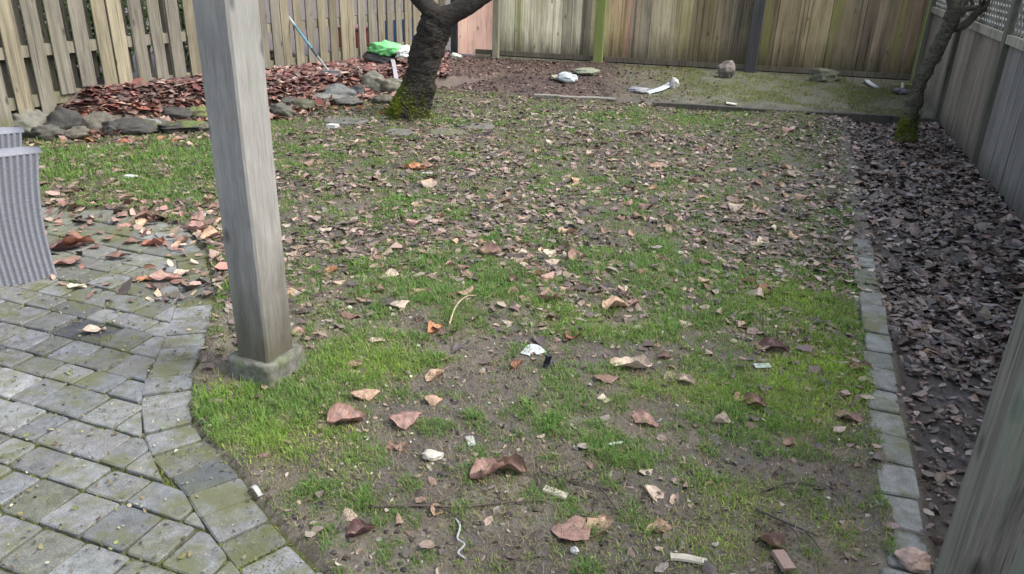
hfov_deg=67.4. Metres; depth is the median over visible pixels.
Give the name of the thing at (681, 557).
wood chip
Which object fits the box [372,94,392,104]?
rock
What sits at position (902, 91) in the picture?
rock
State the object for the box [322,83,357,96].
rock
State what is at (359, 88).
rock
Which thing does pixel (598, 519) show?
fallen leaf
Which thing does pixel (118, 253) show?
fallen leaf
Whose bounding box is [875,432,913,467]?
edging paver
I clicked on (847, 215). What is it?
leaf litter
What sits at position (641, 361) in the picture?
fallen leaf
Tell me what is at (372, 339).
fallen leaf
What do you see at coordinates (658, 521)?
fallen leaf
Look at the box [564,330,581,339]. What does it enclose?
fallen leaf
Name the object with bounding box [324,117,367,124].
stepping stone
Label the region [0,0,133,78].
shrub
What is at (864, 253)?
edging paver
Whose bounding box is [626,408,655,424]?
fallen leaf
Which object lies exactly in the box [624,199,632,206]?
fallen leaf
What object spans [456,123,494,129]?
stepping stone
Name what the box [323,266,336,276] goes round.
fallen leaf
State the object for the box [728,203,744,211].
fallen leaf
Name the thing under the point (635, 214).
fallen leaf
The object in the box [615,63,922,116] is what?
moss
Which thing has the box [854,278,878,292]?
edging paver
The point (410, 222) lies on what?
fallen leaf
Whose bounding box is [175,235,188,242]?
fallen leaf
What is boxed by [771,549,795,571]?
brick
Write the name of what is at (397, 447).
fallen leaf
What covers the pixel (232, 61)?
porch post
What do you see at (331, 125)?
paper scrap
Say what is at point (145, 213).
fallen leaf
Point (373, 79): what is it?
rock
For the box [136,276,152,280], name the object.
fallen leaf
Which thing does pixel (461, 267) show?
fallen leaf
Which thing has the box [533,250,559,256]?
fallen leaf
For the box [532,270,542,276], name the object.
fallen leaf
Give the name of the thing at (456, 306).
twig
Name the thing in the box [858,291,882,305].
edging paver
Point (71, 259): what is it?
fallen leaf
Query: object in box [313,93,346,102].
rock
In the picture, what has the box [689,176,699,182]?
fallen leaf
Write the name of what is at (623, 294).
fallen leaf
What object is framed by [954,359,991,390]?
twig
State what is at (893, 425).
edging paver
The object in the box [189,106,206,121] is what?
rock
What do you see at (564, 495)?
wood chip
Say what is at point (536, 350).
paper scrap
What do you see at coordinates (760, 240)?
fallen leaf
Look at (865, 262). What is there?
edging paver
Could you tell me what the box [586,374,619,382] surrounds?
fallen leaf
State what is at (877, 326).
edging paver
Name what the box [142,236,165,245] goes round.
fallen leaf
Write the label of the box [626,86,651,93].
rock
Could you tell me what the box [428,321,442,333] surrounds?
fallen leaf
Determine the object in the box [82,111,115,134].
rock
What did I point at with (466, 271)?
fallen leaf
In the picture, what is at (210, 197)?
fallen leaf
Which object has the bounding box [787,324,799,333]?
fallen leaf
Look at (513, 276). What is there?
fallen leaf
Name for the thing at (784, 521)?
twig
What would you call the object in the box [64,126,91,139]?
rock
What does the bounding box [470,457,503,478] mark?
fallen leaf
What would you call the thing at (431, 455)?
pebble
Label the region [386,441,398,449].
fallen leaf
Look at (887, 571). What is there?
edging paver
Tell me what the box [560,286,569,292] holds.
fallen leaf
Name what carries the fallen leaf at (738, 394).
on the ground at (880, 558)
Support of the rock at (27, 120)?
on the ground at (880, 558)
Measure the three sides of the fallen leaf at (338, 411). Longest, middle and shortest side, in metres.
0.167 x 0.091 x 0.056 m
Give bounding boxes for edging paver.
[845,165,857,170]
[852,238,870,247]
[853,247,874,259]
[853,268,876,281]
[854,212,865,219]
[854,256,875,268]
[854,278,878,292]
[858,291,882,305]
[860,304,887,321]
[861,315,888,335]
[862,351,893,371]
[864,333,892,355]
[865,367,897,394]
[867,389,899,414]
[867,410,906,439]
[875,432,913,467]
[877,464,919,498]
[880,567,911,573]
[883,494,922,532]
[887,530,930,573]
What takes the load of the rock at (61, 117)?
on the ground at (880, 558)
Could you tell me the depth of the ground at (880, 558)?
3.00 m
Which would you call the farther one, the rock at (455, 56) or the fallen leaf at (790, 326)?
the rock at (455, 56)
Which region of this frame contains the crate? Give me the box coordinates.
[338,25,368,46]
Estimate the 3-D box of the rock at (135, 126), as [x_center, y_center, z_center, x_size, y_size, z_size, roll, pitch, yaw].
[-3.188,-1.352,6.504,0.436,0.156,0.322,-11,27,-27]
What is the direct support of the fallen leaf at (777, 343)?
on the ground at (880, 558)
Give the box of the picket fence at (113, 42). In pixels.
[0,0,445,135]
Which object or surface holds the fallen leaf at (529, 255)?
on the ground at (880, 558)
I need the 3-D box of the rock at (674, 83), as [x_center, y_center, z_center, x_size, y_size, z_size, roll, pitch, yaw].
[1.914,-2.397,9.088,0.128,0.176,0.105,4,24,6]
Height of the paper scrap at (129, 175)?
0.013 m
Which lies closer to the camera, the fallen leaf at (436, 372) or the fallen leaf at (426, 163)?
the fallen leaf at (436, 372)
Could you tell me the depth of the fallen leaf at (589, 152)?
6.22 m
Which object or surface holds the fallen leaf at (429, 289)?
on the ground at (880, 558)
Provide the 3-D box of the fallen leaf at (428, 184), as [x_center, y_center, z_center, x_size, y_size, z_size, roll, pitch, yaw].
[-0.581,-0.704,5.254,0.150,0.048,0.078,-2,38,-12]
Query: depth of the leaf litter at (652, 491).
4.71 m
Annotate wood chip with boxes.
[542,485,568,499]
[670,553,706,564]
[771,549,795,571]
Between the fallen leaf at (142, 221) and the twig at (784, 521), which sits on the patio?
the fallen leaf at (142, 221)
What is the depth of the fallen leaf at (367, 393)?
2.77 m
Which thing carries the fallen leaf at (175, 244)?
on the patio
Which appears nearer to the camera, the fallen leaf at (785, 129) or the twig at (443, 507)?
the twig at (443, 507)
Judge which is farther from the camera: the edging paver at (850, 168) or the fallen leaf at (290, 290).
the edging paver at (850, 168)
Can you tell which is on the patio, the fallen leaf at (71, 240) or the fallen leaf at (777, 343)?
the fallen leaf at (71, 240)
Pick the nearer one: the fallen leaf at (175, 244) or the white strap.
the fallen leaf at (175, 244)
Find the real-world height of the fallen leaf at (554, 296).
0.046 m
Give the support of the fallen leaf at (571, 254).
on the ground at (880, 558)
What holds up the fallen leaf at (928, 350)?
on the leaf litter at (891, 198)
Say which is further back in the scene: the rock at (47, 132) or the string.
the rock at (47, 132)
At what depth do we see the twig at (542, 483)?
2.37 m
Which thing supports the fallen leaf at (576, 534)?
on the ground at (880, 558)
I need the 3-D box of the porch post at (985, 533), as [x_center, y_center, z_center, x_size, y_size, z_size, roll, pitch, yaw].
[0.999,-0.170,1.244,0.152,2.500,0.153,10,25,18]
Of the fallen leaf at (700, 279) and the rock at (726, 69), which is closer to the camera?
the fallen leaf at (700, 279)
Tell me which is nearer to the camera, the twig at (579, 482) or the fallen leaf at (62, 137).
the twig at (579, 482)
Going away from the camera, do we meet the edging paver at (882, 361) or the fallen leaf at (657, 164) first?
the edging paver at (882, 361)
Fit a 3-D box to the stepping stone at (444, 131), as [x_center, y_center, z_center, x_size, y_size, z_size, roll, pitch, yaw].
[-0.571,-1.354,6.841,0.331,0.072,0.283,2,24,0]
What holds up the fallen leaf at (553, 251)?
on the ground at (880, 558)
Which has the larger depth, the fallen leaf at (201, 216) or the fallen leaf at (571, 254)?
the fallen leaf at (201, 216)
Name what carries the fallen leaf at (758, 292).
on the ground at (880, 558)
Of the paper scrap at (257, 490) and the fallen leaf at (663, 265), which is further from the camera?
the fallen leaf at (663, 265)
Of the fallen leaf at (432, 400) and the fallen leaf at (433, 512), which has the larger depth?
the fallen leaf at (432, 400)
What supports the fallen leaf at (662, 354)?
on the ground at (880, 558)
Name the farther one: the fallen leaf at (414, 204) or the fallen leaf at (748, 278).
the fallen leaf at (414, 204)
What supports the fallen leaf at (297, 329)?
on the ground at (880, 558)
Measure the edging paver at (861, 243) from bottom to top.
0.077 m
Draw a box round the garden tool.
[289,16,340,76]
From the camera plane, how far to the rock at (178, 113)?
6.88 m
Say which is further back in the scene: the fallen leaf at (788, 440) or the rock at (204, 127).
the rock at (204, 127)
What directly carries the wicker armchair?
on the patio
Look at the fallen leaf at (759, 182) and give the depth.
5.53 m
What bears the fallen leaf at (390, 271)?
on the ground at (880, 558)
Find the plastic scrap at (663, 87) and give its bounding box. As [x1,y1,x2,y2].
[647,83,669,93]
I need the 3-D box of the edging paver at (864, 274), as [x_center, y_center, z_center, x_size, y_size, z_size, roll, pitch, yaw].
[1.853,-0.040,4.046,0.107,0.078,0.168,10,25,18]
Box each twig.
[369,500,544,522]
[448,295,475,324]
[483,287,573,298]
[535,468,579,488]
[541,470,617,510]
[755,508,820,550]
[761,471,825,491]
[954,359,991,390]
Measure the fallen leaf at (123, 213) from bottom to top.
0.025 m
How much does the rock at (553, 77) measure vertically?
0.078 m
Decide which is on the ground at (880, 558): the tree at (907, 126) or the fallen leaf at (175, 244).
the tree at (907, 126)
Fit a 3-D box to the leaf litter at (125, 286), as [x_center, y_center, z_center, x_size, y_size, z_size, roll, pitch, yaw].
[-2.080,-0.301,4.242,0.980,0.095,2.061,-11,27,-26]
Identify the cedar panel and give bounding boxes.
[458,0,492,54]
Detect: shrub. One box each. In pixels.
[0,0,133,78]
[142,0,266,66]
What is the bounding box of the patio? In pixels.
[0,207,322,573]
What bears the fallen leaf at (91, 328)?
on the patio
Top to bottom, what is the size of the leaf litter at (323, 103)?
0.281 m
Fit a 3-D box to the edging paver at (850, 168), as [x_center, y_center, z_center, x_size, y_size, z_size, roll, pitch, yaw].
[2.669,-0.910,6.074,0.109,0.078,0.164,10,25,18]
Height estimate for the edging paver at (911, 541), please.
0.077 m
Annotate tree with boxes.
[384,0,491,120]
[893,0,996,142]
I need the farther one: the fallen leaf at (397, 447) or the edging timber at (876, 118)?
the edging timber at (876, 118)
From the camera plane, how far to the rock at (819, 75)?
9.66 m
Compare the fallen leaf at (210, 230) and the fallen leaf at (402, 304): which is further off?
the fallen leaf at (210, 230)
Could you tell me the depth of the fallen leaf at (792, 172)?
5.71 m
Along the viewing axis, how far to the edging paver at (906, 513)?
2.28 m
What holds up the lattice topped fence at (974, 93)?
on the ground at (880, 558)
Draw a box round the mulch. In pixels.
[436,52,723,112]
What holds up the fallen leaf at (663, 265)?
on the ground at (880, 558)
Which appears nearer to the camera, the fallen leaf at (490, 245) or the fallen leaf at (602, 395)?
the fallen leaf at (602, 395)
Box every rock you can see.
[11,109,48,137]
[31,124,65,140]
[43,106,88,129]
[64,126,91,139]
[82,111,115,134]
[99,121,122,135]
[114,117,161,135]
[143,118,161,122]
[150,118,172,129]
[158,120,207,133]
[161,106,191,120]
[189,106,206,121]
[196,123,208,131]
[269,102,295,117]
[279,97,295,105]
[291,98,314,111]
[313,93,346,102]
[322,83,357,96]
[331,97,363,106]
[349,85,365,95]
[359,70,385,92]
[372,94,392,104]
[381,78,401,93]
[449,53,462,59]
[549,74,557,79]
[556,72,577,82]
[572,67,599,75]
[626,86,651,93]
[669,77,678,89]
[718,60,734,77]
[809,68,839,82]
[893,88,909,94]
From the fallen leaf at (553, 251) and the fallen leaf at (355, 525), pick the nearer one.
the fallen leaf at (355, 525)
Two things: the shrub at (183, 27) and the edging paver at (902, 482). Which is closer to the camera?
the edging paver at (902, 482)
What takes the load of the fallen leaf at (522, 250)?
on the ground at (880, 558)
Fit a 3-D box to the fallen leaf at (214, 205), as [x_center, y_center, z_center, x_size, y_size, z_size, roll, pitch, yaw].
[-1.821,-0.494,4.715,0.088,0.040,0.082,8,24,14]
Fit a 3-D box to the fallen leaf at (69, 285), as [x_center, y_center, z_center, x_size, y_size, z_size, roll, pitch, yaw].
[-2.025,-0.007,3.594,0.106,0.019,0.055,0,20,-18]
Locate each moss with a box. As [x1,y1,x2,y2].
[0,210,316,573]
[22,91,896,573]
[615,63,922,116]
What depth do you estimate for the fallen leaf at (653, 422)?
2.71 m
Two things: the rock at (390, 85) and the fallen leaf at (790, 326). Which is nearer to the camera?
the fallen leaf at (790, 326)
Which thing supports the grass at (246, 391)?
on the ground at (880, 558)
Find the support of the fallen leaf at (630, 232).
on the ground at (880, 558)
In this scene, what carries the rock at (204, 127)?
on the ground at (880, 558)
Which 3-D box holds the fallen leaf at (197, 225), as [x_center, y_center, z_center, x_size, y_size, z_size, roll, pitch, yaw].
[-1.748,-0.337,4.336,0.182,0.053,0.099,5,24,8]
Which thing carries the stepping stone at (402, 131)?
on the ground at (880, 558)
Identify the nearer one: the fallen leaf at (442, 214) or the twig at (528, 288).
the twig at (528, 288)
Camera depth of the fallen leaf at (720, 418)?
2.73 m
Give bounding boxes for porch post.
[192,0,305,388]
[933,293,1023,573]
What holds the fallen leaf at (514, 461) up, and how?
on the ground at (880, 558)
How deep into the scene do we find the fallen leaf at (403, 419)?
2.63 m
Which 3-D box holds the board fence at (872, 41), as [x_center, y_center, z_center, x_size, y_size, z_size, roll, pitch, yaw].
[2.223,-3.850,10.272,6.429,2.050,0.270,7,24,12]
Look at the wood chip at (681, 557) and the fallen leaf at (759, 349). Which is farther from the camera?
the fallen leaf at (759, 349)
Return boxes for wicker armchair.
[0,127,56,286]
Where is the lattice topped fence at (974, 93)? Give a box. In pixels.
[914,0,1023,224]
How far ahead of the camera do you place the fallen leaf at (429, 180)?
5.30 m
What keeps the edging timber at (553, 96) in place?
on the ground at (880, 558)
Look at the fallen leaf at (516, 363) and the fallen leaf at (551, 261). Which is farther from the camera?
the fallen leaf at (551, 261)
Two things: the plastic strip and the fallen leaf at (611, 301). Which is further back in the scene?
the plastic strip
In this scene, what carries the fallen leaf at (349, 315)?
on the ground at (880, 558)
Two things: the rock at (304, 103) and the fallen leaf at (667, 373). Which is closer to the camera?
the fallen leaf at (667, 373)
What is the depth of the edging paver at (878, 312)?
3.59 m
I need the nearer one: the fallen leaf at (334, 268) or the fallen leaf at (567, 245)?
the fallen leaf at (334, 268)
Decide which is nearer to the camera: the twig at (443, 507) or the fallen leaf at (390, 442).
the twig at (443, 507)
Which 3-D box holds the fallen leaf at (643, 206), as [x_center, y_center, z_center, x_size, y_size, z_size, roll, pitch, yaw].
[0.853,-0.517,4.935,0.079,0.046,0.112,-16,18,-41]
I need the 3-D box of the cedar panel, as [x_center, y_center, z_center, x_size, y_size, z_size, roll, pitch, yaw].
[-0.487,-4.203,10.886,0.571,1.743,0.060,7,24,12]
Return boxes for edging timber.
[534,94,615,101]
[654,102,939,124]
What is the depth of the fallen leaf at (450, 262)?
3.97 m
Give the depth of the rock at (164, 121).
6.67 m
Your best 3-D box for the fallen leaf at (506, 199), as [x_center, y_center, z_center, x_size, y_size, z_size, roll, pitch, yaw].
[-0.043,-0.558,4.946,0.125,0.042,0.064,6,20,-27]
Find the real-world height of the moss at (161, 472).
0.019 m
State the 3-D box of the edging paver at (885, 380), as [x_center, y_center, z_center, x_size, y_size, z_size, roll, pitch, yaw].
[1.450,0.389,3.035,0.116,0.075,0.181,10,25,18]
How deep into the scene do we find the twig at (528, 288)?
3.69 m
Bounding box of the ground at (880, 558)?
[6,0,1023,573]
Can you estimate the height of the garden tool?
0.604 m
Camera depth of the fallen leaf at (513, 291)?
3.67 m
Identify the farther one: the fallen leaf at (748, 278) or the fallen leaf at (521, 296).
the fallen leaf at (748, 278)
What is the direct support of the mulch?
on the ground at (880, 558)
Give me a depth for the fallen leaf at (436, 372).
2.95 m
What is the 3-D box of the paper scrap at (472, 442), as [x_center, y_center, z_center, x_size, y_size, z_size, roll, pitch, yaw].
[-0.138,0.513,2.559,0.030,0.007,0.048,-5,24,-15]
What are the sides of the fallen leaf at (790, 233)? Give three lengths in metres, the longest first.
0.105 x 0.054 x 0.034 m
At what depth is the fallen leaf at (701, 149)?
6.48 m
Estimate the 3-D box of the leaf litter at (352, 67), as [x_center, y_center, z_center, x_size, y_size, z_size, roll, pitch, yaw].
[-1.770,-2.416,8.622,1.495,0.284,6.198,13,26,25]
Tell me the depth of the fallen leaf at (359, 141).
6.34 m
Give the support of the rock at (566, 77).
on the ground at (880, 558)
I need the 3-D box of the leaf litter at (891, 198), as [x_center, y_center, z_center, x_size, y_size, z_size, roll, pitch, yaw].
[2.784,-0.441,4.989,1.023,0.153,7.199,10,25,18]
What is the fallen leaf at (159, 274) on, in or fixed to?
on the patio
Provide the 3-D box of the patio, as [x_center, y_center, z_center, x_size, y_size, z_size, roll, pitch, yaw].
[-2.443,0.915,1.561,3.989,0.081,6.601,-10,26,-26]
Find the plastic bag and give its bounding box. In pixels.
[362,40,409,63]
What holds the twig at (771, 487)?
on the ground at (880, 558)
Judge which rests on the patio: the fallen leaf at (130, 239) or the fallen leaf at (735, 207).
the fallen leaf at (130, 239)
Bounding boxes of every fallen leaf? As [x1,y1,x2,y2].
[49,234,84,249]
[53,255,80,264]
[58,135,67,139]
[61,230,94,244]
[67,283,86,287]
[78,324,105,331]
[105,250,130,257]
[116,210,127,216]
[117,194,133,197]
[124,237,136,241]
[130,209,150,217]
[135,218,147,225]
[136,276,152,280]
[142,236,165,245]
[142,269,181,279]
[171,241,181,246]
[174,268,195,274]
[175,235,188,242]
[183,221,218,230]
[191,210,204,219]
[200,225,222,239]
[207,202,218,209]
[208,194,216,200]
[287,288,308,293]
[292,327,312,335]
[303,160,312,165]
[322,402,365,423]
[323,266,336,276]
[339,359,364,372]
[340,311,361,318]
[345,519,374,537]
[351,388,380,400]
[355,139,365,143]
[365,337,384,342]
[369,255,381,259]
[372,283,385,292]
[385,268,397,275]
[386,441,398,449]
[388,411,420,429]
[389,300,409,309]
[394,442,406,451]
[404,161,428,168]
[406,287,431,293]
[407,219,417,225]
[411,202,425,206]
[420,160,436,167]
[420,178,432,181]
[420,181,437,188]
[424,394,442,405]
[425,367,446,381]
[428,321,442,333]
[429,156,440,160]
[430,503,442,515]
[436,212,446,217]
[436,328,451,336]
[445,260,454,264]
[457,285,472,294]
[458,264,468,272]
[460,269,480,279]
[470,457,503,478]
[477,240,507,255]
[497,197,511,202]
[498,453,526,472]
[505,274,517,283]
[507,287,522,293]
[510,359,522,369]
[516,248,528,255]
[519,295,529,301]
[524,253,533,259]
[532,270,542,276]
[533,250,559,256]
[535,287,561,299]
[541,271,554,279]
[543,249,555,255]
[546,259,560,264]
[551,515,589,540]
[556,241,570,251]
[557,227,574,233]
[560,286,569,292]
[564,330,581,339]
[568,248,585,261]
[586,150,595,155]
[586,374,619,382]
[587,514,613,536]
[596,394,612,402]
[602,296,627,308]
[609,354,651,367]
[616,287,628,298]
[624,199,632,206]
[626,298,638,307]
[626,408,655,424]
[628,230,638,236]
[632,211,641,217]
[639,203,652,209]
[642,420,661,426]
[645,518,677,532]
[649,184,657,189]
[650,162,661,168]
[651,263,664,270]
[658,349,671,358]
[663,370,680,381]
[675,373,699,386]
[679,320,692,327]
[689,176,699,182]
[695,145,706,151]
[698,277,709,283]
[699,258,711,266]
[710,411,733,423]
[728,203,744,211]
[732,392,748,403]
[739,276,757,284]
[741,392,766,406]
[751,180,762,185]
[753,287,762,296]
[754,341,772,350]
[757,236,768,243]
[758,532,785,550]
[759,283,774,292]
[759,337,794,351]
[780,165,791,169]
[781,170,796,177]
[782,126,794,131]
[782,437,795,445]
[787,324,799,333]
[788,231,800,239]
[795,193,808,200]
[834,410,862,422]
[848,360,878,371]
[923,348,942,357]
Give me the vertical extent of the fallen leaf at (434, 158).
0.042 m
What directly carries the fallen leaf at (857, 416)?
on the ground at (880, 558)
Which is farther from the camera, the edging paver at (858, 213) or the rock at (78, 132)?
the rock at (78, 132)
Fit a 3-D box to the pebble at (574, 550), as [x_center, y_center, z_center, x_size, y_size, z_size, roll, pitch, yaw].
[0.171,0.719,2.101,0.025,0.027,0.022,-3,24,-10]
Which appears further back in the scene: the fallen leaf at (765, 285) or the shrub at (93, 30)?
the shrub at (93, 30)
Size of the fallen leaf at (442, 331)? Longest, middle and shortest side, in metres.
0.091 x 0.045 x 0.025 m
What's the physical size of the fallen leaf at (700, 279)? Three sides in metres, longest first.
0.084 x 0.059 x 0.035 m
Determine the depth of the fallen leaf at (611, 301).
3.57 m
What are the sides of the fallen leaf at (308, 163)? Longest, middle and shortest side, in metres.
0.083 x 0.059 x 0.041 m
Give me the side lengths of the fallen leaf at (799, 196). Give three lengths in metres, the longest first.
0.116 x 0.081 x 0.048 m
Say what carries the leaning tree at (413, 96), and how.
on the ground at (880, 558)
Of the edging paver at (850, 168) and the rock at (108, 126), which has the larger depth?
the rock at (108, 126)
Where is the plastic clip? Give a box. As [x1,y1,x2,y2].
[543,354,555,368]
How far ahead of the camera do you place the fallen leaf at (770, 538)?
2.17 m
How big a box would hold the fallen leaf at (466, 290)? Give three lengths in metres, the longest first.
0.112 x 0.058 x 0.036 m
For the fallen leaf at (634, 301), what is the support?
on the ground at (880, 558)
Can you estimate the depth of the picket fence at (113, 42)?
6.87 m
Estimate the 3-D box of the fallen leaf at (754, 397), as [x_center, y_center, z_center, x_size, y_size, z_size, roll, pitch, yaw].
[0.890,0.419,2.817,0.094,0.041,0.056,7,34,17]
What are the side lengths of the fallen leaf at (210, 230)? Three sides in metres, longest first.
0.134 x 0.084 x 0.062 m
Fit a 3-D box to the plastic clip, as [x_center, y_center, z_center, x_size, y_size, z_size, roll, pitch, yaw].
[0.149,0.289,3.043,0.046,0.062,0.033,-11,26,-26]
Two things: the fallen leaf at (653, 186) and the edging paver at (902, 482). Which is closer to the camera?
the edging paver at (902, 482)
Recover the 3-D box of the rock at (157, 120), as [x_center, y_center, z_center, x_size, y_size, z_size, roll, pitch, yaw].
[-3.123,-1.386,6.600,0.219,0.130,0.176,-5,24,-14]
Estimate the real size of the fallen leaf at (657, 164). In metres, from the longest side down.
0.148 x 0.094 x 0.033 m
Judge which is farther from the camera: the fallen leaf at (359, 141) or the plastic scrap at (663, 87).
the plastic scrap at (663, 87)
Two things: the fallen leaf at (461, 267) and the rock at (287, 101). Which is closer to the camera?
the fallen leaf at (461, 267)
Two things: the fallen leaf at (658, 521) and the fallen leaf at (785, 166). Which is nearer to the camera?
the fallen leaf at (658, 521)
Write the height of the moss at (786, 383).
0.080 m
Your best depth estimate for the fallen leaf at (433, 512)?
2.25 m
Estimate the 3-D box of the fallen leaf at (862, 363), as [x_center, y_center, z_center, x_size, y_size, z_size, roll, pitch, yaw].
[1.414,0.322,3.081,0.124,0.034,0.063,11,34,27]
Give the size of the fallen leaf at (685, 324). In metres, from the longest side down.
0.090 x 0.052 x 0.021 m
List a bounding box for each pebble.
[421,449,443,461]
[570,546,578,554]
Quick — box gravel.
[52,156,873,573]
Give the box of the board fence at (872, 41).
[450,0,930,83]
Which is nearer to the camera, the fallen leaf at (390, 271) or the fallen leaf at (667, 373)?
the fallen leaf at (667, 373)
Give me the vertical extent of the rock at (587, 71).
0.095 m
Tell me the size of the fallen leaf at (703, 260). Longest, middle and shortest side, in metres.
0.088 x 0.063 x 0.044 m
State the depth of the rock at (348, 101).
7.81 m
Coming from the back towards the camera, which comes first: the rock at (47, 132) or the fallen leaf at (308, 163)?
the rock at (47, 132)
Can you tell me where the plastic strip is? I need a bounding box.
[390,58,397,78]
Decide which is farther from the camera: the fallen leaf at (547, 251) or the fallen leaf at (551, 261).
the fallen leaf at (547, 251)
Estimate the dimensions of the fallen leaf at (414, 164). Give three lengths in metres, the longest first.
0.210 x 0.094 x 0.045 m
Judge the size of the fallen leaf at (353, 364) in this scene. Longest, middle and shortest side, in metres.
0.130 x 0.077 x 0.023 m
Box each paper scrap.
[123,174,137,177]
[247,485,262,496]
[326,123,339,127]
[465,436,475,446]
[521,344,545,355]
[753,363,771,367]
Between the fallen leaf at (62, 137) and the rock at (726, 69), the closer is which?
the fallen leaf at (62, 137)
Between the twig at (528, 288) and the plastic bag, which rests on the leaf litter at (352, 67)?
the plastic bag
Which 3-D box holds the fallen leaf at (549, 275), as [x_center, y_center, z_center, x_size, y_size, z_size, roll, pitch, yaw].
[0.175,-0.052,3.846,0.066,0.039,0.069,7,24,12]
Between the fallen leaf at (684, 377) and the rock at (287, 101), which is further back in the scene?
the rock at (287, 101)
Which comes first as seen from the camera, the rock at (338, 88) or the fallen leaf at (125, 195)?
the fallen leaf at (125, 195)
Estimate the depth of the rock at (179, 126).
6.51 m
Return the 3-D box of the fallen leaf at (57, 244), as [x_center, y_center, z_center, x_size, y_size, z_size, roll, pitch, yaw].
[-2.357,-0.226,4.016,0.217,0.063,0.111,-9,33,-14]
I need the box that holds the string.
[455,518,466,559]
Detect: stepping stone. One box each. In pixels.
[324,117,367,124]
[385,128,413,135]
[429,128,465,135]
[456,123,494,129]
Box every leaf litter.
[22,91,898,573]
[41,190,227,302]
[62,79,395,137]
[64,50,451,113]
[197,230,894,573]
[813,115,888,301]
[843,116,1023,567]
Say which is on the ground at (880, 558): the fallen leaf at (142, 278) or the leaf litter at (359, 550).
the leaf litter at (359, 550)
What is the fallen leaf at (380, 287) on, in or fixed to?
on the leaf litter at (652, 491)
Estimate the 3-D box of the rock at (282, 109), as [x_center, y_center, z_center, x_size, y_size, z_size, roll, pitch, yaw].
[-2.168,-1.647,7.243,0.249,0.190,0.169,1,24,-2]
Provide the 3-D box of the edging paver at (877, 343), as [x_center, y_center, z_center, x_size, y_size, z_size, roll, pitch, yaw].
[1.575,0.270,3.315,0.106,0.077,0.162,10,25,18]
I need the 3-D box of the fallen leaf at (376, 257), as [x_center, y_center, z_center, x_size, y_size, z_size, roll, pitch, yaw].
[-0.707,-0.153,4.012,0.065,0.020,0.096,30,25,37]
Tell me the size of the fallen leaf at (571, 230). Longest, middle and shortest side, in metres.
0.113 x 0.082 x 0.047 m
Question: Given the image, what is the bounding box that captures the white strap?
[864,79,878,87]
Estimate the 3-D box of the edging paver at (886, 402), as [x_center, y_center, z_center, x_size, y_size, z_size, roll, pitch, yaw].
[1.386,0.454,2.883,0.109,0.076,0.149,10,25,18]
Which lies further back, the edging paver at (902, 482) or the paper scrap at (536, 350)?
the paper scrap at (536, 350)
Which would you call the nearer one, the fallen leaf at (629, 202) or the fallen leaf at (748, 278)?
the fallen leaf at (748, 278)
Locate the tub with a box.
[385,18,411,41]
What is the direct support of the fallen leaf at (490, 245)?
on the ground at (880, 558)
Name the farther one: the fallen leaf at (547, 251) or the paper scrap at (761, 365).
the fallen leaf at (547, 251)
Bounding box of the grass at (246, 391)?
[22,89,899,573]
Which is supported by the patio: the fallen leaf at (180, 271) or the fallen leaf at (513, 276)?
the fallen leaf at (180, 271)

